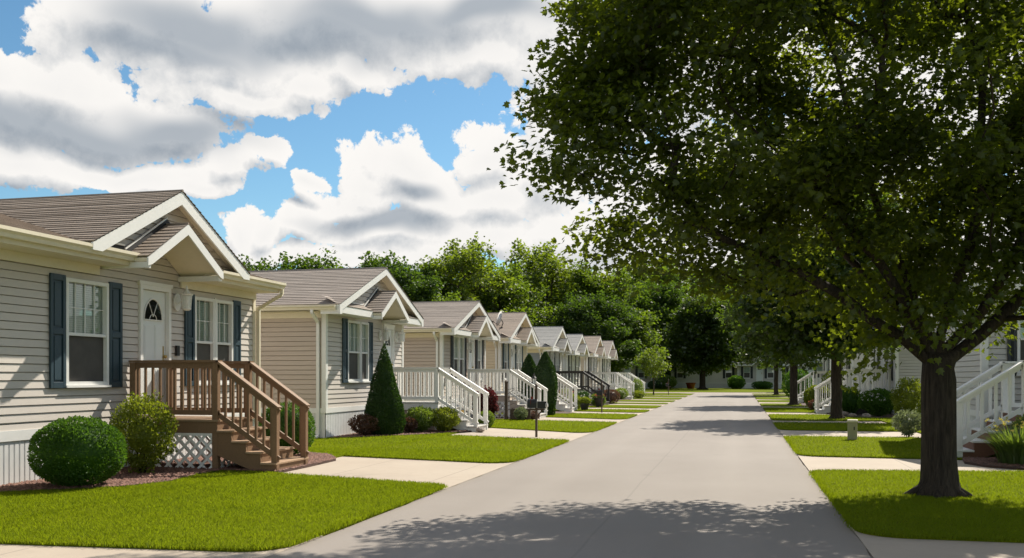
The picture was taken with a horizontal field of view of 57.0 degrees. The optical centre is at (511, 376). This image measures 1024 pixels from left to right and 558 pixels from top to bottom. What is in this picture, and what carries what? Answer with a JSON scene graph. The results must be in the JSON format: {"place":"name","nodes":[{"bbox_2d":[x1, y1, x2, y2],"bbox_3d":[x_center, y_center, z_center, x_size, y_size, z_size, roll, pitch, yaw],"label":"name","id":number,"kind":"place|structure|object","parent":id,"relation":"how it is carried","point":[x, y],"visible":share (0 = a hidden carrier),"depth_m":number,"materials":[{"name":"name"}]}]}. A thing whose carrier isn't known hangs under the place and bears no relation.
{"place":"outdoors","nodes":[
{"label":"outdoors","id":0,"kind":"place"},
{"bbox_2d":[0,535,322,557],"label":"driveway","id":1,"kind":"structure","parent":0,"point":[21,551],"depth_m":7.96,"materials":[{"name":"concrete"}]},
{"bbox_2d":[0,472,441,551],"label":"lawn","id":2,"kind":"structure","parent":0,"point":[202,548],"depth_m":9.60,"materials":[{"name":"plant"}]},
{"bbox_2d":[287,456,520,493],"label":"driveway","id":3,"kind":"structure","parent":0,"point":[449,474],"depth_m":15.15,"materials":[{"name":"concrete"}]},
{"bbox_2d":[345,435,565,462],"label":"lawn","id":4,"kind":"structure","parent":0,"point":[463,445],"depth_m":19.47,"materials":[{"name":"plant"}]},
{"bbox_2d":[0,0,1022,300],"label":"sky","id":5,"kind":"structure","parent":0,"point":[354,127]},
{"bbox_2d":[0,393,1023,550],"bbox_3d":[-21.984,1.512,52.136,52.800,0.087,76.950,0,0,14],"label":"lawn","id":6,"kind":"structure","parent":0,"point":[337,456],"depth_m":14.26,"materials":[{"name":"plant"}]},
{"bbox_2d":[0,189,285,484],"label":"house","id":7,"kind":"structure","parent":6,"relation":"on","point":[98,292],"depth_m":14.67,"materials":[{"name":"beige"}]},
{"bbox_2d":[66,277,111,387],"bbox_3d":[-6.549,-0.643,14.264,0.375,1.615,1.000,0,0,14],"label":"window","id":8,"kind":"structure","parent":7,"relation":"in","point":[87,302],"depth_m":14.30,"materials":[{"name":"clear glass"}]},
{"bbox_2d":[143,290,166,408],"bbox_3d":[-6.044,-0.418,15.891,0.115,2.052,0.708,0,0,14],"label":"door","id":9,"kind":"structure","parent":7,"relation":"in","point":[153,301],"depth_m":15.93,"materials":[{"name":"white metal"}]},
{"bbox_2d":[195,296,214,385],"bbox_3d":[-5.799,-0.643,17.375,0.375,1.615,0.700,0,0,14],"label":"window","id":10,"kind":"structure","parent":7,"relation":"in","point":[204,307],"depth_m":17.46,"materials":[{"name":"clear glass"}]},
{"bbox_2d":[216,299,232,384],"bbox_3d":[-5.639,-0.643,18.036,0.375,1.615,0.660,0,0,14],"label":"window","id":11,"kind":"structure","parent":7,"relation":"in","point":[224,309],"depth_m":18.11,"materials":[{"name":"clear glass"}]},
{"bbox_2d":[1,455,335,491],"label":"mulch bed","id":12,"kind":"object","parent":6,"relation":"on","point":[305,466],"visible":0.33,"depth_m":14.63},
{"bbox_2d":[27,415,127,486],"bbox_3d":[-5.823,1.007,12.634,1.243,0.993,1.224,0,0,-40],"label":"boxwood","id":13,"kind":"object","parent":12,"relation":"on","point":[79,449],"visible":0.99,"depth_m":12.30,"materials":[{"name":"green plant"}]},
{"bbox_2d":[109,389,178,473],"bbox_3d":[-5.559,0.847,14.194,1.023,1.312,1.061,0,0,-9],"label":"lime shrub","id":14,"kind":"object","parent":12,"relation":"on","point":[142,433],"visible":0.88,"depth_m":14.04,"materials":[{"name":"green plant"}]},
{"bbox_2d":[258,401,315,454],"bbox_3d":[-4.162,0.975,17.462,1.060,1.056,1.102,0,0,4],"label":"boxwood","id":15,"kind":"object","parent":12,"relation":"on","point":[284,443],"visible":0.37,"depth_m":17.18,"materials":[{"name":"green plant"}]},
{"bbox_2d":[128,360,309,470],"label":"porch deck","id":16,"kind":"structure","parent":6,"relation":"on","point":[240,440],"depth_m":14.95,"materials":[{"name":"brown wood"}]},
{"bbox_2d":[238,254,271,270],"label":"dark woodland tree","id":17,"kind":"object","parent":6,"relation":"on","point":[248,263],"depth_m":65.76,"materials":[{"name":"green plant"}]},
{"bbox_2d":[248,246,340,270],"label":"dark woodland tree","id":18,"kind":"object","parent":6,"relation":"on","point":[299,264],"visible":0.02,"depth_m":62.89,"materials":[{"name":"green plant"}]},
{"bbox_2d":[249,267,423,437],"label":"house","id":19,"kind":"structure","parent":6,"relation":"on","point":[326,334],"depth_m":23.23,"materials":[{"name":"beige"}]},
{"bbox_2d":[348,320,361,382],"bbox_3d":[-4.175,-0.632,24.102,0.375,1.575,0.840,0,0,14],"label":"window","id":20,"kind":"structure","parent":19,"relation":"in","point":[354,327],"depth_m":24.25,"materials":[{"name":"white glass"}]},
{"bbox_2d":[361,322,369,381],"bbox_3d":[-4.010,-0.632,24.787,0.375,1.575,0.570,0,0,14],"label":"window","id":21,"kind":"structure","parent":19,"relation":"in","point":[364,326],"depth_m":24.93,"materials":[{"name":"white glass"}]},
{"bbox_2d":[339,250,446,301],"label":"dark woodland tree","id":22,"kind":"object","parent":6,"relation":"on","point":[405,277],"visible":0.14,"depth_m":60.77,"materials":[{"name":"green plant"}]},
{"bbox_2d":[330,428,471,437],"bbox_3d":[-2.534,1.480,24.837,2.580,0.040,5.300,0,0,14],"label":"mulch bed","id":23,"kind":"object","parent":6,"relation":"on","point":[462,431],"visible":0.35,"depth_m":24.12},
{"bbox_2d":[347,413,379,434],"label":"plum shrub","id":24,"kind":"object","parent":23,"relation":"on","point":[362,423],"visible":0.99,"depth_m":23.26,"materials":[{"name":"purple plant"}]},
{"bbox_2d":[364,343,406,434],"bbox_3d":[-3.256,0.331,23.851,1.115,2.361,1.116,0,0,14],"label":"cone evergreen","id":25,"kind":"object","parent":23,"relation":"on","point":[384,404],"visible":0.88,"depth_m":23.59,"materials":[{"name":"green plant"}]},
{"bbox_2d":[404,416,417,432],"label":"plum shrub","id":26,"kind":"object","parent":23,"relation":"on","point":[411,426],"visible":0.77,"depth_m":24.33,"materials":[{"name":"brown plant"}]},
{"bbox_2d":[405,405,436,431],"bbox_3d":[-2.432,1.121,24.803,0.934,0.759,0.868,0,0,10],"label":"green shrub","id":27,"kind":"object","parent":23,"relation":"on","point":[422,418],"visible":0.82,"depth_m":24.62,"materials":[{"name":"green plant"}]},
{"bbox_2d":[428,406,461,431],"bbox_3d":[-1.793,1.125,25.065,0.856,0.754,1.068,0,0,18],"label":"lime shrub","id":28,"kind":"object","parent":23,"relation":"on","point":[444,421],"visible":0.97,"depth_m":24.87,"materials":[{"name":"green plant"}]},
{"bbox_2d":[0,428,1023,490],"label":"mulch chips","id":29,"kind":"object","parent":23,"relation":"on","point":[123,474],"visible":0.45,"depth_m":14.47,"materials":[{"name":"wood"}]},
{"bbox_2d":[399,261,462,300],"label":"dark woodland tree","id":30,"kind":"object","parent":6,"relation":"on","point":[427,271],"visible":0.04,"depth_m":69.55,"materials":[{"name":"green plant"}]},
{"bbox_2d":[407,289,461,301],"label":"woodland tree","id":31,"kind":"object","parent":6,"relation":"on","point":[439,298],"visible":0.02,"depth_m":59.66,"materials":[{"name":"green plant"}]},
{"bbox_2d":[404,300,500,415],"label":"house","id":32,"kind":"structure","parent":6,"relation":"on","point":[455,335],"depth_m":32.34,"materials":[{"name":"plastic"}]},
{"bbox_2d":[454,336,459,380],"bbox_3d":[-2.082,-0.632,32.778,0.375,1.575,0.690,0,0,14],"label":"window","id":33,"kind":"structure","parent":32,"relation":"in","point":[456,338],"depth_m":32.99,"materials":[{"name":"white glass"}]},
{"bbox_2d":[459,338,463,380],"bbox_3d":[-1.925,-0.632,33.429,0.375,1.575,0.650,0,0,14],"label":"window","id":34,"kind":"structure","parent":32,"relation":"in","point":[461,340],"depth_m":33.56,"materials":[{"name":"white glass"}]},
{"bbox_2d":[416,231,518,312],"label":"light woodland tree","id":35,"kind":"object","parent":6,"relation":"on","point":[470,263],"visible":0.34,"depth_m":71.26,"materials":[{"name":"green plant"}]},
{"bbox_2d":[470,415,509,418],"bbox_3d":[-0.412,1.480,33.635,2.580,0.040,5.200,0,0,14],"label":"mulch bed","id":36,"kind":"object","parent":6,"relation":"on","point":[499,417],"visible":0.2,"depth_m":33.53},
{"bbox_2d":[477,385,498,414],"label":"red shrub","id":37,"kind":"object","parent":36,"relation":"on","point":[493,406],"visible":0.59,"depth_m":32.27,"materials":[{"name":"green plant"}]},
{"bbox_2d":[453,261,557,325],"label":"woodland tree","id":38,"kind":"object","parent":6,"relation":"on","point":[492,304],"visible":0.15,"depth_m":79.14,"materials":[{"name":"green plant"}]},
{"bbox_2d":[486,312,538,411],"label":"house","id":39,"kind":"structure","parent":6,"relation":"on","point":[518,336],"depth_m":40.20,"materials":[{"name":"beige"}]},
{"bbox_2d":[504,381,520,418],"bbox_3d":[0.116,0.835,32.196,0.771,1.390,0.320,0,0,14],"label":"garden post","id":40,"kind":"object","parent":6,"relation":"on","point":[506,399],"visible":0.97,"depth_m":32.19,"materials":[{"name":"brown wood"}]},
{"bbox_2d":[518,354,536,401],"bbox_3d":[0.651,0.309,36.866,0.963,2.404,0.957,0,0,14],"label":"cone evergreen","id":41,"kind":"object","parent":6,"relation":"on","point":[529,366],"visible":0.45,"depth_m":36.63,"materials":[{"name":"green plant"}]},
{"bbox_2d":[562,334,588,388],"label":"house","id":42,"kind":"structure","parent":6,"relation":"on","point":[579,347],"depth_m":55.43,"materials":[{"name":"white"}]},
{"bbox_2d":[549,289,647,377],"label":"dark woodland tree","id":43,"kind":"object","parent":6,"relation":"on","point":[594,312],"visible":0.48,"depth_m":79.26,"materials":[{"name":"green plant"}]},
{"bbox_2d":[598,340,617,385],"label":"house","id":44,"kind":"structure","parent":6,"relation":"on","point":[611,354],"depth_m":68.84,"materials":[{"name":"white"}]},
{"bbox_2d":[607,373,644,391],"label":"porch deck","id":45,"kind":"structure","parent":6,"relation":"on","point":[628,384],"depth_m":69.59,"materials":[{"name":"grey"}]},
{"bbox_2d":[452,428,595,443],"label":"driveway","id":46,"kind":"structure","parent":0,"point":[500,432],"depth_m":24.29,"materials":[{"name":"concrete"}]},
{"bbox_2d":[392,367,488,431],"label":"porch deck","id":47,"kind":"structure","parent":46,"relation":"on","point":[468,423],"depth_m":25.80,"materials":[{"name":"grey"}]},
{"bbox_2d":[527,384,547,436],"bbox_3d":[0.636,0.860,23.239,0.507,1.358,0.180,0,0,14],"label":"mailbox","id":48,"kind":"object","parent":46,"relation":"on","point":[535,403],"visible":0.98,"depth_m":23.23,"materials":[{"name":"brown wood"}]},
{"bbox_2d":[527,326,571,388],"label":"house","id":49,"kind":"structure","parent":0,"point":[554,343],"depth_m":49.15,"materials":[{"name":"white"}]},
{"bbox_2d":[488,420,612,432],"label":"lawn","id":50,"kind":"structure","parent":0,"point":[513,424],"depth_m":27.66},
{"bbox_2d":[513,406,527,419],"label":"green shrub","id":51,"kind":"object","parent":50,"relation":"on","point":[520,412],"visible":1,"depth_m":31.61,"materials":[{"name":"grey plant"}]},
{"bbox_2d":[266,393,871,557],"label":"road","id":52,"kind":"structure","parent":0,"point":[711,475],"depth_m":10.95,"materials":[{"name":"concrete"}]},
{"bbox_2d":[538,417,626,423],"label":"driveway","id":53,"kind":"structure","parent":0,"point":[582,419],"depth_m":32.76,"materials":[{"name":"concrete"}]},
{"bbox_2d":[467,369,547,418],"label":"porch deck","id":54,"kind":"structure","parent":53,"relation":"on","point":[515,375],"depth_m":33.88,"materials":[{"name":"grey"}]},
{"bbox_2d":[581,336,605,391],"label":"house","id":55,"kind":"structure","parent":0,"point":[595,346],"depth_m":62.50,"materials":[{"name":"beige"}]},
{"bbox_2d":[549,413,637,418],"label":"lawn","id":56,"kind":"structure","parent":0,"point":[598,417],"depth_m":34.56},
{"bbox_2d":[532,352,558,414],"bbox_3d":[1.247,0.278,35.713,1.014,2.466,1.016,0,0,14],"label":"cone evergreen","id":57,"kind":"object","parent":56,"relation":"on","point":[546,375],"visible":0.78,"depth_m":35.41,"materials":[{"name":"green plant"}]},
{"bbox_2d":[573,411,645,415],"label":"driveway","id":58,"kind":"structure","parent":0,"point":[607,412],"depth_m":39.13,"materials":[{"name":"concrete"}]},
{"bbox_2d":[514,373,577,411],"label":"porch deck","id":59,"kind":"structure","parent":58,"relation":"on","point":[563,405],"depth_m":39.97,"materials":[{"name":"grey"}]},
{"bbox_2d":[588,405,661,408],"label":"lawn","id":60,"kind":"structure","parent":0,"point":[650,406],"depth_m":46.08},
{"bbox_2d":[608,404,665,405],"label":"driveway","id":61,"kind":"structure","parent":0,"point":[637,404],"depth_m":50.31,"materials":[{"name":"concrete"}]},
{"bbox_2d":[604,389,619,403],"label":"brown shrub","id":62,"kind":"object","parent":61,"relation":"on","point":[614,396],"visible":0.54,"depth_m":51.39,"materials":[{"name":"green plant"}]},
{"bbox_2d":[648,393,693,394],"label":"lawn","id":63,"kind":"structure","parent":0,"point":[672,394],"depth_m":77.09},
{"bbox_2d":[634,344,672,394],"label":"young tree","id":64,"kind":"object","parent":63,"relation":"on","point":[645,360],"visible":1,"depth_m":75.98,"materials":[{"name":"green plant"}]},
{"bbox_2d":[643,386,787,392],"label":"lawn","id":65,"kind":"structure","parent":0,"point":[731,390],"depth_m":98.68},
{"bbox_2d":[504,238,596,325],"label":"light woodland tree","id":66,"kind":"object","parent":65,"relation":"on","point":[535,266],"visible":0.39,"depth_m":89.48,"materials":[{"name":"green plant"}]},
{"bbox_2d":[552,258,670,384],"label":"woodland tree","id":67,"kind":"object","parent":65,"relation":"on","point":[641,328],"visible":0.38,"depth_m":90.03,"materials":[{"name":"green plant"}]},
{"bbox_2d":[613,362,657,387],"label":"house","id":68,"kind":"structure","parent":65,"relation":"on","point":[636,372],"depth_m":116.60,"materials":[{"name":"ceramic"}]},
{"bbox_2d":[624,275,685,371],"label":"dark woodland tree","id":69,"kind":"object","parent":65,"relation":"on","point":[655,301],"visible":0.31,"depth_m":115.18,"materials":[{"name":"green plant"}]},
{"bbox_2d":[615,250,696,323],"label":"woodland tree","id":70,"kind":"object","parent":65,"relation":"on","point":[664,277],"visible":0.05,"depth_m":137.78,"materials":[{"name":"green plant"}]},
{"bbox_2d":[654,374,677,388],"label":"green shrub","id":71,"kind":"object","parent":65,"relation":"on","point":[672,380],"visible":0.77,"depth_m":111.46,"materials":[{"name":"green plant"}]},
{"bbox_2d":[659,291,741,388],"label":"round tree","id":72,"kind":"object","parent":65,"relation":"on","point":[698,337],"visible":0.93,"depth_m":105.94,"materials":[{"name":"green plant"}]},
{"bbox_2d":[671,361,736,387],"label":"house","id":73,"kind":"structure","parent":65,"relation":"on","point":[716,380],"depth_m":118.47,"materials":[{"name":"white"}]},
{"bbox_2d":[680,260,741,300],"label":"woodland tree","id":74,"kind":"object","parent":65,"relation":"on","point":[710,284],"visible":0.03,"depth_m":148.15,"materials":[{"name":"green plant"}]},
{"bbox_2d":[727,375,745,388],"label":"boxwood","id":75,"kind":"object","parent":65,"relation":"on","point":[735,382],"visible":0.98,"depth_m":109.31,"materials":[{"name":"green plant"}]},
{"bbox_2d":[736,357,784,388],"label":"house","id":76,"kind":"structure","parent":65,"relation":"on","point":[750,373],"depth_m":115.15,"materials":[{"name":"grey"}]},
{"bbox_2d":[751,381,772,388],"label":"hedge","id":77,"kind":"object","parent":65,"relation":"on","point":[762,384],"visible":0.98,"depth_m":109.13,"materials":[{"name":"green plant"}]},
{"bbox_2d":[785,357,821,387],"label":"house","id":78,"kind":"structure","parent":65,"relation":"on","point":[787,368],"depth_m":116.47,"materials":[{"name":"white"}]},
{"bbox_2d":[729,295,785,394],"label":"street tree","id":79,"kind":"object","parent":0,"point":[749,354],"visible":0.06,"depth_m":74.99,"materials":[{"name":"green plant"}]},
{"bbox_2d":[758,402,799,403],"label":"driveway","id":80,"kind":"structure","parent":0,"point":[773,402],"depth_m":54.17,"materials":[{"name":"concrete"}]},
{"bbox_2d":[797,371,847,402],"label":"porch railing","id":81,"kind":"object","parent":80,"relation":"on","point":[800,400],"depth_m":52.31,"materials":[{"name":"white paint"}]},
{"bbox_2d":[760,403,806,406],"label":"lawn","id":82,"kind":"structure","parent":0,"point":[774,404],"depth_m":47.66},
{"bbox_2d":[716,237,840,404],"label":"street tree","id":83,"kind":"object","parent":82,"relation":"on","point":[744,338],"visible":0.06,"depth_m":48.78,"materials":[{"name":"green plant"}]},
{"bbox_2d":[763,407,815,412],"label":"lawn","id":84,"kind":"structure","parent":0,"point":[788,411],"depth_m":39.50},
{"bbox_2d":[803,385,829,406],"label":"lime shrub","id":85,"kind":"object","parent":84,"relation":"on","point":[809,394],"visible":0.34,"depth_m":42.19,"materials":[{"name":"green plant"}]},
{"bbox_2d":[781,369,811,398],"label":"dark shrub","id":86,"kind":"object","parent":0,"point":[802,374],"visible":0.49,"depth_m":59.59,"materials":[{"name":"green plant"}]},
{"bbox_2d":[766,412,828,415],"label":"driveway","id":87,"kind":"structure","parent":0,"point":[792,413],"depth_m":38.08,"materials":[{"name":"concrete"}]},
{"bbox_2d":[814,369,890,413],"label":"porch deck","id":88,"kind":"structure","parent":87,"relation":"on","point":[825,409],"depth_m":37.82,"materials":[{"name":"white paint"}]},
{"bbox_2d":[768,414,880,420],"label":"lawn","id":89,"kind":"structure","parent":0,"point":[778,417],"depth_m":32.15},
{"bbox_2d":[715,179,926,418],"bbox_3d":[10.999,-3.033,32.931,7.774,9.174,7.472,0,0,14],"label":"street tree","id":90,"kind":"object","parent":89,"relation":"on","point":[791,339],"visible":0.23,"depth_m":31.69,"materials":[{"name":"green plant"}]},
{"bbox_2d":[771,420,884,422],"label":"driveway","id":91,"kind":"structure","parent":0,"point":[830,421],"depth_m":31.31,"materials":[{"name":"concrete"}]},
{"bbox_2d":[776,422,898,431],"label":"lawn","id":92,"kind":"structure","parent":0,"point":[821,429],"depth_m":27.11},
{"bbox_2d":[778,429,920,437],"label":"driveway","id":93,"kind":"structure","parent":0,"point":[839,433],"depth_m":24.72,"materials":[{"name":"concrete"}]},
{"bbox_2d":[891,408,920,436],"bbox_3d":[9.774,1.140,23.252,0.805,0.744,0.809,0,0,18],"label":"green shrub","id":94,"kind":"object","parent":93,"relation":"on","point":[912,423],"visible":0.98,"depth_m":23.13,"materials":[{"name":"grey plant"}]},
{"bbox_2d":[842,329,872,392],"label":"house","id":95,"kind":"structure","parent":0,"point":[854,362],"depth_m":49.60,"materials":[{"name":"white"}]},
{"bbox_2d":[787,436,996,459],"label":"lawn","id":96,"kind":"structure","parent":0,"point":[853,456],"depth_m":19.47,"materials":[{"name":"plant"}]},
{"bbox_2d":[847,419,857,439],"bbox_3d":[7.897,1.260,21.857,0.230,0.520,0.191,0,0,22],"label":"utility pedestal","id":97,"kind":"object","parent":96,"relation":"on","point":[852,429],"visible":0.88,"depth_m":21.78,"materials":[{"name":"metal"}]},
{"bbox_2d":[797,454,1023,471],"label":"driveway","id":98,"kind":"structure","parent":0,"point":[815,463],"depth_m":16.01,"materials":[{"name":"concrete"}]},
{"bbox_2d":[817,470,1023,542],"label":"lawn","id":99,"kind":"structure","parent":0,"point":[945,538],"depth_m":10.40,"materials":[{"name":"plant"}]},
{"bbox_2d":[486,0,1023,497],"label":"maple tree","id":100,"kind":"object","parent":99,"relation":"on","point":[820,154],"visible":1,"depth_m":10.93,"materials":[{"name":"green plant"}]},
{"bbox_2d":[875,418,996,454],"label":"lawn","id":101,"kind":"structure","parent":0,"point":[901,425],"depth_m":30.72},
{"bbox_2d":[827,413,895,417],"bbox_3d":[13.759,1.480,37.622,2.700,0.040,9.000,0,0,14],"label":"mulch bed","id":102,"kind":"object","parent":101,"relation":"on","point":[883,416],"visible":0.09,"depth_m":34.37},
{"bbox_2d":[842,386,860,412],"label":"boxwood","id":103,"kind":"object","parent":102,"relation":"on","point":[849,402],"visible":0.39,"depth_m":36.20,"materials":[{"name":"green plant"}]},
{"bbox_2d":[857,387,900,415],"bbox_3d":[13.509,0.948,34.673,1.564,1.112,1.416,0,0,36],"label":"hydrangea","id":104,"kind":"object","parent":102,"relation":"on","point":[878,401],"visible":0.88,"depth_m":34.47,"materials":[{"name":"green plant"}]},
{"bbox_2d":[872,314,931,414],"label":"house","id":105,"kind":"structure","parent":101,"relation":"on","point":[910,366],"depth_m":35.54,"materials":[{"name":"grey"}]},
{"bbox_2d":[890,376,920,418],"bbox_3d":[12.416,0.742,29.427,1.112,1.541,1.193,0,0,-12],"label":"lime shrub","id":106,"kind":"object","parent":101,"relation":"on","point":[907,398],"visible":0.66,"depth_m":29.23,"materials":[{"name":"green plant"}]},
{"bbox_2d":[918,249,1023,435],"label":"house","id":107,"kind":"structure","parent":101,"relation":"on","point":[971,365],"depth_m":18.87,"materials":[{"name":"grey"}]},
{"bbox_2d":[1016,307,1023,375],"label":"window","id":108,"kind":"structure","parent":107,"relation":"in","point":[1020,344],"depth_m":18.72,"materials":[{"name":"white glass"}]},
{"bbox_2d":[962,458,1023,469],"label":"mulch bed","id":109,"kind":"object","parent":101,"relation":"on","point":[1000,467],"visible":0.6,"depth_m":15.45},
{"bbox_2d":[957,360,1023,457],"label":"porch deck","id":110,"kind":"structure","parent":109,"relation":"on","point":[969,445],"depth_m":17.06,"materials":[{"name":"white paint"}]},
{"bbox_2d":[970,416,1023,464],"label":"daylily clump","id":111,"kind":"object","parent":109,"relation":"on","point":[1008,445],"visible":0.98,"depth_m":15.61,"materials":[{"name":"green plant"}]},
{"bbox_2d":[849,525,1023,557],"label":"driveway","id":112,"kind":"structure","parent":0,"point":[881,547],"depth_m":8.19,"materials":[{"name":"concrete"}]},
{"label":"mulch bed","id":113,"kind":"structure","parent":0,"visible":0},
{"bbox_2d":[556,371,609,404],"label":"porch deck","id":114,"kind":"structure","parent":113,"relation":"on","point":[587,376],"depth_m":48.98,"materials":[{"name":"black paint"}]},
{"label":"mulch bed","id":115,"kind":"structure","parent":0,"visible":0},
{"bbox_2d":[591,372,634,398],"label":"porch deck","id":116,"kind":"structure","parent":115,"relation":"on","point":[617,375],"depth_m":62.40,"materials":[{"name":"grey"}]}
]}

